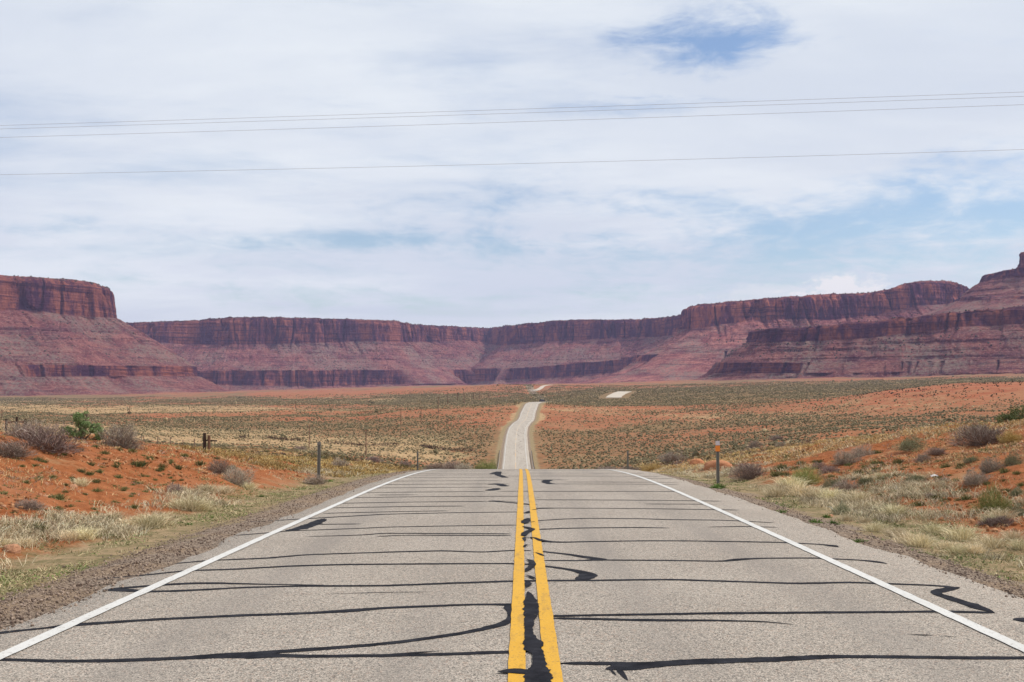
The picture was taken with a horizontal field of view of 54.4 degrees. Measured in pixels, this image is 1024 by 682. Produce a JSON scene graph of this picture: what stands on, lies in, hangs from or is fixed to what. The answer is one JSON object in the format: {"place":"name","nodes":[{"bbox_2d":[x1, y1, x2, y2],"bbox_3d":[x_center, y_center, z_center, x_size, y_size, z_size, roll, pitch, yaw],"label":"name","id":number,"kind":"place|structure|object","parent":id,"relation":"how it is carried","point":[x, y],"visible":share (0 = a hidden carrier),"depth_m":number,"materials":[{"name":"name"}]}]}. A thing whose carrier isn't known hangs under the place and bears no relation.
{"place":"outdoors","nodes":[
{"label":"outdoors","id":0,"kind":"place"},
{"bbox_2d":[0,92,1012,125],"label":"overhead wire","id":1,"kind":"object","parent":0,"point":[535,108],"visible":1,"depth_m":34.38,"materials":[{"name":"metal"}]},
{"bbox_2d":[0,402,1023,681],"bbox_3d":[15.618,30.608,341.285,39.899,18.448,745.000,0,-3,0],"label":"road","id":2,"kind":"structure","parent":0,"point":[516,568],"depth_m":8.72,"materials":[{"name":"asphalt"}]},
{"bbox_2d":[0,373,1023,629],"bbox_3d":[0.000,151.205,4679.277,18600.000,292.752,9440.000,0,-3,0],"label":"ground","id":3,"kind":"structure","parent":0,"point":[66,465],"depth_m":215.40,"materials":[{"name":"soil"}]},
{"bbox_2d":[3,544,20,553],"bbox_3d":[-6.432,2.691,12.779,0.226,0.167,0.164,-1,-4,15],"label":"stone","id":4,"kind":"object","parent":3,"relation":"on","point":[13,548],"visible":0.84,"depth_m":12.73,"materials":[{"name":"stone"}]},
{"bbox_2d":[0,439,41,457],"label":"shrub","id":5,"kind":"object","parent":3,"relation":"on","point":[12,450],"visible":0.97,"depth_m":19.58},
{"bbox_2d":[0,414,52,440],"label":"shrub","id":6,"kind":"object","parent":3,"relation":"on","point":[15,427],"visible":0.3,"depth_m":22.46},
{"bbox_2d":[7,537,46,547],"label":"grass clump","id":7,"kind":"object","parent":3,"relation":"on","point":[28,541],"visible":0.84,"depth_m":13.13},
{"bbox_2d":[7,497,48,510],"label":"shrub","id":8,"kind":"object","parent":3,"relation":"on","point":[27,504],"visible":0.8,"depth_m":15.82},
{"bbox_2d":[23,521,50,532],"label":"green tuft","id":9,"kind":"object","parent":3,"relation":"on","point":[43,528],"visible":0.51,"depth_m":14.10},
{"bbox_2d":[5,420,88,453],"bbox_3d":[-9.896,2.038,21.344,1.637,0.762,1.708,0,-3,1],"label":"shrub","id":10,"kind":"object","parent":3,"relation":"on","point":[60,446],"visible":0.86,"depth_m":21.15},
{"bbox_2d":[49,492,70,499],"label":"green tuft","id":11,"kind":"object","parent":3,"relation":"on","point":[60,496],"visible":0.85,"depth_m":17.48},
{"bbox_2d":[49,527,93,541],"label":"grass clump","id":12,"kind":"object","parent":3,"relation":"on","point":[68,535],"visible":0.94,"depth_m":14.11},
{"bbox_2d":[67,477,93,486],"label":"grass clump","id":13,"kind":"object","parent":3,"relation":"on","point":[80,482],"visible":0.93,"depth_m":19.25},
{"bbox_2d":[63,525,100,539],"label":"grass clump","id":14,"kind":"object","parent":3,"relation":"on","point":[90,534],"visible":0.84,"depth_m":14.34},
{"bbox_2d":[60,411,103,439],"bbox_3d":[-11.930,2.358,27.596,1.218,0.879,0.635,1,-3,-11],"label":"green shrub","id":15,"kind":"object","parent":3,"relation":"on","point":[83,424],"visible":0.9,"depth_m":27.55,"materials":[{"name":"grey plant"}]},
{"bbox_2d":[0,275,231,395],"bbox_3d":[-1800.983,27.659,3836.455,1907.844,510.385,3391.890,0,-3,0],"label":"mesa","id":16,"kind":"structure","parent":3,"relation":"on","point":[82,365],"depth_m":3289.49,"materials":[{"name":"stone"}]},
{"bbox_2d":[105,510,129,517],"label":"grass clump","id":17,"kind":"object","parent":3,"relation":"on","point":[117,513],"visible":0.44,"depth_m":16.73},
{"bbox_2d":[96,421,145,449],"bbox_3d":[-10.629,2.527,27.058,1.340,0.868,1.450,2,-4,-29],"label":"shrub","id":18,"kind":"object","parent":3,"relation":"on","point":[125,442],"visible":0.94,"depth_m":26.87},
{"bbox_2d":[110,515,147,527],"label":"grass clump","id":19,"kind":"object","parent":3,"relation":"on","point":[131,523],"visible":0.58,"depth_m":15.93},
{"bbox_2d":[128,460,150,466],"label":"green tuft","id":20,"kind":"object","parent":3,"relation":"on","point":[140,464],"visible":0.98,"depth_m":22.39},
{"bbox_2d":[121,510,171,528],"bbox_3d":[-5.897,2.891,16.053,0.924,0.305,0.911,0,-3,1],"label":"grass clump","id":21,"kind":"object","parent":3,"relation":"on","point":[149,524],"visible":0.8,"depth_m":16.04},
{"bbox_2d":[127,511,180,526],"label":"grass clump","id":22,"kind":"object","parent":3,"relation":"on","point":[166,520],"visible":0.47,"depth_m":16.38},
{"bbox_2d":[165,482,183,492],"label":"shrub","id":23,"kind":"object","parent":3,"relation":"on","point":[176,485],"visible":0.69,"depth_m":20.50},
{"bbox_2d":[163,499,188,509],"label":"grass clump","id":24,"kind":"object","parent":3,"relation":"on","point":[174,503],"visible":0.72,"depth_m":19.03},
{"bbox_2d":[163,495,218,511],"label":"grass clump","id":25,"kind":"object","parent":3,"relation":"on","point":[190,506],"visible":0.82,"depth_m":18.98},
{"bbox_2d":[180,498,217,511],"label":"grass clump","id":26,"kind":"object","parent":3,"relation":"on","point":[206,509],"visible":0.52,"depth_m":19.19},
{"bbox_2d":[192,482,220,493],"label":"grass clump","id":27,"kind":"object","parent":3,"relation":"on","point":[210,487],"visible":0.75,"depth_m":21.58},
{"bbox_2d":[202,433,216,449],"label":"fence brace","id":28,"kind":"object","parent":3,"relation":"on","point":[204,440],"visible":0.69,"depth_m":69.63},
{"bbox_2d":[207,457,233,473],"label":"shrub","id":29,"kind":"object","parent":3,"relation":"on","point":[218,468],"visible":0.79,"depth_m":26.41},
{"bbox_2d":[216,485,235,493],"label":"grass clump","id":30,"kind":"object","parent":3,"relation":"on","point":[226,490],"visible":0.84,"depth_m":22.47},
{"bbox_2d":[223,465,257,485],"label":"shrub","id":31,"kind":"object","parent":3,"relation":"on","point":[239,477],"visible":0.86,"depth_m":24.33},
{"bbox_2d":[234,482,260,489],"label":"grass clump","id":32,"kind":"object","parent":3,"relation":"on","point":[249,486],"visible":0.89,"depth_m":24.18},
{"bbox_2d":[159,442,418,477],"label":"golden grass","id":33,"kind":"structure","parent":3,"relation":"on","point":[274,462],"depth_m":37.34,"materials":[{"name":"plant"}]},
{"bbox_2d":[302,472,328,484],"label":"shrub","id":34,"kind":"object","parent":3,"relation":"on","point":[315,480],"visible":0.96,"depth_m":28.57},
{"bbox_2d":[317,442,320,479],"bbox_3d":[-5.589,3.629,28.817,0.100,1.420,0.048,0,-3,0],"label":"delineator post","id":35,"kind":"object","parent":3,"relation":"on","point":[318,455],"visible":0.7,"depth_m":28.83,"materials":[{"name":"metal"}]},
{"bbox_2d":[331,457,350,465],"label":"shrub","id":36,"kind":"object","parent":3,"relation":"on","point":[340,463],"visible":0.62,"depth_m":42.98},
{"bbox_2d":[240,434,472,451],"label":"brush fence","id":37,"kind":"object","parent":3,"relation":"on","point":[360,444],"visible":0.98,"depth_m":338.49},
{"bbox_2d":[366,455,380,462],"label":"shrub","id":38,"kind":"object","parent":3,"relation":"on","point":[375,459],"visible":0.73,"depth_m":176.69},
{"bbox_2d":[128,315,680,390],"bbox_3d":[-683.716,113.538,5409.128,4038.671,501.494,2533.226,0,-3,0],"label":"mesa","id":39,"kind":"structure","parent":3,"relation":"on","point":[330,337],"depth_m":5067.53,"materials":[{"name":"stone"}]},
{"bbox_2d":[420,461,448,469],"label":"shrub","id":40,"kind":"object","parent":3,"relation":"on","point":[435,466],"visible":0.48,"depth_m":57.53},
{"bbox_2d":[443,461,462,468],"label":"shrub","id":41,"kind":"object","parent":3,"relation":"on","point":[451,466],"visible":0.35,"depth_m":59.41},
{"bbox_2d":[453,462,474,468],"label":"shrub","id":42,"kind":"object","parent":3,"relation":"on","point":[466,466],"visible":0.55,"depth_m":54.57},
{"bbox_2d":[474,458,493,468],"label":"shrub","id":43,"kind":"object","parent":3,"relation":"on","point":[485,465],"visible":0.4,"depth_m":61.56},
{"bbox_2d":[0,268,1022,368],"bbox_3d":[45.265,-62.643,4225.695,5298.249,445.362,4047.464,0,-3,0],"label":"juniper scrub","id":44,"kind":"object","parent":3,"relation":"on","point":[509,347],"visible":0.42,"depth_m":4912.75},
{"bbox_2d":[0,375,1023,468],"bbox_3d":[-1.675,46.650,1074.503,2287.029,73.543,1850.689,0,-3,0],"label":"desert scrub","id":45,"kind":"object","parent":3,"relation":"on","point":[809,429],"visible":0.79,"depth_m":499.15,"materials":[{"name":"plant"}]},
{"bbox_2d":[0,422,1023,532],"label":"sparse grass","id":46,"kind":"structure","parent":3,"relation":"on","point":[949,455],"depth_m":24.85,"materials":[{"name":"plant"}]},
{"bbox_2d":[0,422,1023,534],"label":"soil clods","id":47,"kind":"object","parent":3,"relation":"on","point":[119,468],"visible":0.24,"depth_m":21.72,"materials":[{"name":"soil"}]},
{"bbox_2d":[12,96,1022,128],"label":"overhead wire","id":48,"kind":"object","parent":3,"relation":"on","point":[533,112],"visible":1,"depth_m":34.38,"materials":[{"name":"metal"}]},
{"bbox_2d":[148,423,991,469],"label":"scrub","id":49,"kind":"object","parent":3,"relation":"on","point":[327,456],"visible":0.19,"depth_m":91.66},
{"bbox_2d":[189,417,1023,473],"bbox_3d":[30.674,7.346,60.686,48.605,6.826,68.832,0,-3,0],"label":"golden grass","id":50,"kind":"structure","parent":3,"relation":"on","point":[833,443],"depth_m":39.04,"materials":[{"name":"plant"}]},
{"bbox_2d":[638,461,665,471],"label":"shrub","id":51,"kind":"object","parent":3,"relation":"on","point":[653,467],"visible":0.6,"depth_m":51.63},
{"bbox_2d":[657,450,687,462],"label":"shrub","id":52,"kind":"object","parent":3,"relation":"on","point":[672,457],"visible":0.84,"depth_m":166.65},
{"bbox_2d":[690,459,703,464],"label":"boulder","id":53,"kind":"object","parent":3,"relation":"on","point":[696,461],"visible":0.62,"depth_m":52.34,"materials":[{"name":"stone"}]},
{"bbox_2d":[715,441,719,483],"bbox_3d":[5.957,3.608,28.817,0.132,1.427,0.052,0,-3,0],"label":"delineator post","id":54,"kind":"object","parent":3,"relation":"on","point":[717,447],"visible":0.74,"depth_m":28.82,"materials":[{"name":"metal"}]},
{"bbox_2d":[704,460,731,470],"bbox_3d":[7.882,4.821,38.090,1.106,0.529,0.786,-1,-4,19],"label":"boulder","id":55,"kind":"object","parent":3,"relation":"on","point":[711,464],"visible":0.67,"depth_m":37.81,"materials":[{"name":"stone"}]},
{"bbox_2d":[727,461,766,479],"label":"shrub","id":56,"kind":"object","parent":3,"relation":"on","point":[743,471],"visible":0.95,"depth_m":29.62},
{"bbox_2d":[744,441,761,448],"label":"shrub","id":57,"kind":"object","parent":3,"relation":"on","point":[755,444],"visible":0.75,"depth_m":186.92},
{"bbox_2d":[579,280,968,383],"bbox_3d":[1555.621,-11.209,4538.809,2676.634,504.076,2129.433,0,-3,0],"label":"mesa","id":58,"kind":"structure","parent":3,"relation":"on","point":[683,355],"depth_m":4106.19,"materials":[{"name":"stone"}]},
{"bbox_2d":[758,484,793,496],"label":"grass clump","id":59,"kind":"object","parent":3,"relation":"on","point":[773,493],"visible":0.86,"depth_m":22.88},
{"bbox_2d":[767,470,785,476],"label":"olive tuft","id":60,"kind":"object","parent":3,"relation":"on","point":[774,473],"visible":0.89,"depth_m":28.63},
{"bbox_2d":[758,480,803,492],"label":"grass clump","id":61,"kind":"object","parent":3,"relation":"on","point":[782,485],"visible":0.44,"depth_m":23.91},
{"bbox_2d":[768,475,815,489],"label":"grass clump","id":62,"kind":"object","parent":3,"relation":"on","point":[791,480],"visible":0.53,"depth_m":24.40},
{"bbox_2d":[781,482,825,496],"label":"grass clump","id":63,"kind":"object","parent":3,"relation":"on","point":[797,491],"visible":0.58,"depth_m":22.73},
{"bbox_2d":[789,463,822,484],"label":"shrub","id":64,"kind":"object","parent":3,"relation":"on","point":[810,475],"visible":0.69,"depth_m":25.08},
{"bbox_2d":[809,462,825,468],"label":"shrub","id":65,"kind":"object","parent":3,"relation":"on","point":[819,465],"visible":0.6,"depth_m":28.80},
{"bbox_2d":[796,485,841,497],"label":"grass clump","id":66,"kind":"object","parent":3,"relation":"on","point":[810,492],"visible":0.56,"depth_m":22.02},
{"bbox_2d":[803,486,850,498],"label":"grass clump","id":67,"kind":"object","parent":3,"relation":"on","point":[830,493],"visible":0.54,"depth_m":21.46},
{"bbox_2d":[816,465,840,474],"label":"shrub","id":68,"kind":"object","parent":3,"relation":"on","point":[828,469],"visible":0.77,"depth_m":27.03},
{"bbox_2d":[817,475,841,487],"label":"shrub","id":69,"kind":"object","parent":3,"relation":"on","point":[831,482],"visible":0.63,"depth_m":23.38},
{"bbox_2d":[829,500,852,514],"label":"shrub","id":70,"kind":"object","parent":3,"relation":"on","point":[840,509],"visible":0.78,"depth_m":18.48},
{"bbox_2d":[827,449,863,464],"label":"shrub","id":71,"kind":"object","parent":3,"relation":"on","point":[842,459],"visible":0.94,"depth_m":28.83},
{"bbox_2d":[830,476,860,491],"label":"shrub","id":72,"kind":"object","parent":3,"relation":"on","point":[843,484],"visible":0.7,"depth_m":22.09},
{"bbox_2d":[837,514,857,520],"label":"grass clump","id":73,"kind":"object","parent":3,"relation":"on","point":[847,518],"visible":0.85,"depth_m":17.31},
{"bbox_2d":[834,487,868,500],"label":"grass clump","id":74,"kind":"object","parent":3,"relation":"on","point":[842,498],"visible":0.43,"depth_m":20.69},
{"bbox_2d":[832,490,876,502],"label":"grass clump","id":75,"kind":"object","parent":3,"relation":"on","point":[856,496],"visible":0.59,"depth_m":20.19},
{"bbox_2d":[694,306,1023,380],"bbox_3d":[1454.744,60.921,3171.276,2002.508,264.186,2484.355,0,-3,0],"label":"mesa","id":76,"kind":"structure","parent":3,"relation":"on","point":[929,358],"depth_m":2809.02,"materials":[{"name":"stone"}]},
{"bbox_2d":[846,444,874,457],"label":"shrub","id":77,"kind":"object","parent":3,"relation":"on","point":[860,450],"visible":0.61,"depth_m":30.18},
{"bbox_2d":[856,474,874,484],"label":"shrub","id":78,"kind":"object","parent":3,"relation":"on","point":[862,482],"visible":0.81,"depth_m":22.49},
{"bbox_2d":[852,515,880,523],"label":"grass clump","id":79,"kind":"object","parent":3,"relation":"on","point":[861,519],"visible":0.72,"depth_m":16.97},
{"bbox_2d":[860,521,892,531],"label":"grass clump","id":80,"kind":"object","parent":3,"relation":"on","point":[874,528],"visible":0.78,"depth_m":15.65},
{"bbox_2d":[869,501,918,515],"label":"grass clump","id":81,"kind":"object","parent":3,"relation":"on","point":[895,511],"visible":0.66,"depth_m":17.75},
{"bbox_2d":[878,526,911,537],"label":"grass clump","id":82,"kind":"object","parent":3,"relation":"on","point":[889,534],"visible":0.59,"depth_m":14.92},
{"bbox_2d":[892,433,926,451],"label":"shrub","id":83,"kind":"object","parent":3,"relation":"on","point":[908,444],"visible":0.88,"depth_m":28.29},
{"bbox_2d":[884,528,942,544],"bbox_3d":[5.608,2.748,13.974,0.889,0.259,0.845,-2,-4,25],"label":"grass clump","id":84,"kind":"object","parent":3,"relation":"on","point":[900,540],"visible":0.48,"depth_m":13.96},
{"bbox_2d":[903,472,926,482],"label":"shrub","id":85,"kind":"object","parent":3,"relation":"on","point":[917,477],"visible":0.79,"depth_m":21.33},
{"bbox_2d":[913,453,931,462],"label":"shrub","id":86,"kind":"object","parent":3,"relation":"on","point":[921,457],"visible":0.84,"depth_m":25.33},
{"bbox_2d":[897,533,948,547],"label":"grass clump","id":87,"kind":"object","parent":3,"relation":"on","point":[921,543],"visible":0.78,"depth_m":13.69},
{"bbox_2d":[915,522,954,533],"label":"grass clump","id":88,"kind":"object","parent":3,"relation":"on","point":[930,529],"visible":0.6,"depth_m":15.61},
{"bbox_2d":[922,447,947,454],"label":"shrub","id":89,"kind":"object","parent":3,"relation":"on","point":[936,451],"visible":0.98,"depth_m":26.17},
{"bbox_2d":[935,539,967,549],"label":"grass clump","id":90,"kind":"object","parent":3,"relation":"on","point":[944,544],"visible":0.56,"depth_m":13.46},
{"bbox_2d":[941,542,973,553],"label":"grass clump","id":91,"kind":"object","parent":3,"relation":"on","point":[955,550],"visible":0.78,"depth_m":13.01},
{"bbox_2d":[933,521,986,541],"bbox_3d":[6.600,2.795,14.601,0.879,0.294,0.891,1,-4,-20],"label":"grass clump","id":92,"kind":"object","parent":3,"relation":"on","point":[959,536],"visible":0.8,"depth_m":14.51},
{"bbox_2d":[964,456,976,463],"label":"shrub","id":93,"kind":"object","parent":3,"relation":"on","point":[966,460],"visible":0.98,"depth_m":22.73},
{"bbox_2d":[956,541,993,554],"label":"grass clump","id":94,"kind":"object","parent":3,"relation":"on","point":[979,548],"visible":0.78,"depth_m":13.03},
{"bbox_2d":[945,420,1006,446],"bbox_3d":[12.695,2.493,27.081,2.020,0.765,1.990,-1,-4,22],"label":"shrub","id":95,"kind":"object","parent":3,"relation":"on","point":[985,436],"visible":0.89,"depth_m":26.86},
{"bbox_2d":[962,468,989,485],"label":"shrub","id":96,"kind":"object","parent":3,"relation":"on","point":[971,480],"visible":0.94,"depth_m":19.65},
{"bbox_2d":[961,532,1014,548],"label":"grass clump","id":97,"kind":"object","parent":3,"relation":"on","point":[992,542],"visible":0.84,"depth_m":13.45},
{"bbox_2d":[973,513,1003,523],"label":"grass clump","id":98,"kind":"object","parent":3,"relation":"on","point":[983,515],"visible":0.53,"depth_m":16.08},
{"bbox_2d":[977,454,1004,473],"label":"shrub","id":99,"kind":"object","parent":3,"relation":"on","point":[991,467],"visible":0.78,"depth_m":20.65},
{"bbox_2d":[966,480,1017,513],"bbox_3d":[8.269,2.691,17.092,0.826,0.622,0.753,1,-3,-12],"label":"shrub","id":100,"kind":"object","parent":3,"relation":"on","point":[993,504],"visible":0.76,"depth_m":17.03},
{"bbox_2d":[974,514,1018,527],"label":"shrub","id":101,"kind":"object","parent":3,"relation":"on","point":[994,520],"visible":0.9,"depth_m":15.81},
{"bbox_2d":[973,507,1022,519],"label":"grass clump","id":102,"kind":"object","parent":3,"relation":"on","point":[1009,514],"visible":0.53,"depth_m":16.19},
{"bbox_2d":[994,405,1023,423],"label":"green shrub","id":103,"kind":"object","parent":3,"relation":"on","point":[1011,415],"visible":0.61,"depth_m":39.86,"materials":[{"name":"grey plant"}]},
{"bbox_2d":[996,448,1023,465],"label":"shrub","id":104,"kind":"object","parent":3,"relation":"on","point":[1010,460],"visible":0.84,"depth_m":20.99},
{"bbox_2d":[996,429,1023,442],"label":"shrub","id":105,"kind":"object","parent":3,"relation":"on","point":[1008,437],"visible":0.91,"depth_m":26.06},
{"bbox_2d":[996,529,1023,539],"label":"grass clump","id":106,"kind":"object","parent":3,"relation":"on","point":[1010,535],"visible":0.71,"depth_m":13.97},
{"bbox_2d":[1005,538,1023,550],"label":"grass clump","id":107,"kind":"object","parent":3,"relation":"on","point":[1017,545],"visible":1,"depth_m":13.16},
{"bbox_2d":[1007,500,1023,516],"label":"shrub","id":108,"kind":"object","parent":3,"relation":"on","point":[1019,508],"visible":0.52,"depth_m":16.32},
{"bbox_2d":[1009,486,1023,496],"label":"shrub","id":109,"kind":"object","parent":3,"relation":"on","point":[1019,490],"visible":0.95,"depth_m":17.88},
{"bbox_2d":[0,104,1023,137],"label":"overhead wire","id":110,"kind":"object","parent":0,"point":[524,121],"visible":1,"depth_m":34.41,"materials":[{"name":"metal"}]},
{"bbox_2d":[0,461,1023,577],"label":"dry grass","id":111,"kind":"structure","parent":0,"point":[107,526],"depth_m":18.36,"materials":[{"name":"plant"}]},
{"bbox_2d":[0,469,1023,631],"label":"gravel","id":112,"kind":"structure","parent":0,"point":[60,590],"depth_m":11.22,"materials":[{"name":"gravel"}]},
{"bbox_2d":[0,466,1023,599],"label":"verge grass","id":113,"kind":"structure","parent":0,"point":[8,578],"depth_m":16.01,"materials":[{"name":"plant"}]},
{"bbox_2d":[0,0,1023,327],"label":"sky","id":114,"kind":"structure","parent":0,"point":[463,242],"materials":[{"name":"white"}]},
{"bbox_2d":[4,149,1023,174],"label":"overhead wire","id":115,"kind":"object","parent":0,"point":[522,163],"visible":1,"depth_m":34.34,"materials":[{"name":"metal"}]},
{"bbox_2d":[606,391,631,397],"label":"road","id":116,"kind":"structure","parent":0,"point":[619,394],"depth_m":1109.46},
{"bbox_2d":[913,267,1023,317],"bbox_3d":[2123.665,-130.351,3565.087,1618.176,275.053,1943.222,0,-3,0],"label":"mesa","id":117,"kind":"structure","parent":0,"point":[1000,289],"depth_m":3413.23,"materials":[{"name":"stone"}]},
{"bbox_2d":[1017,252,1023,267],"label":"butte","id":118,"kind":"object","parent":117,"relation":"on","point":[1021,260],"visible":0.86,"depth_m":3572.95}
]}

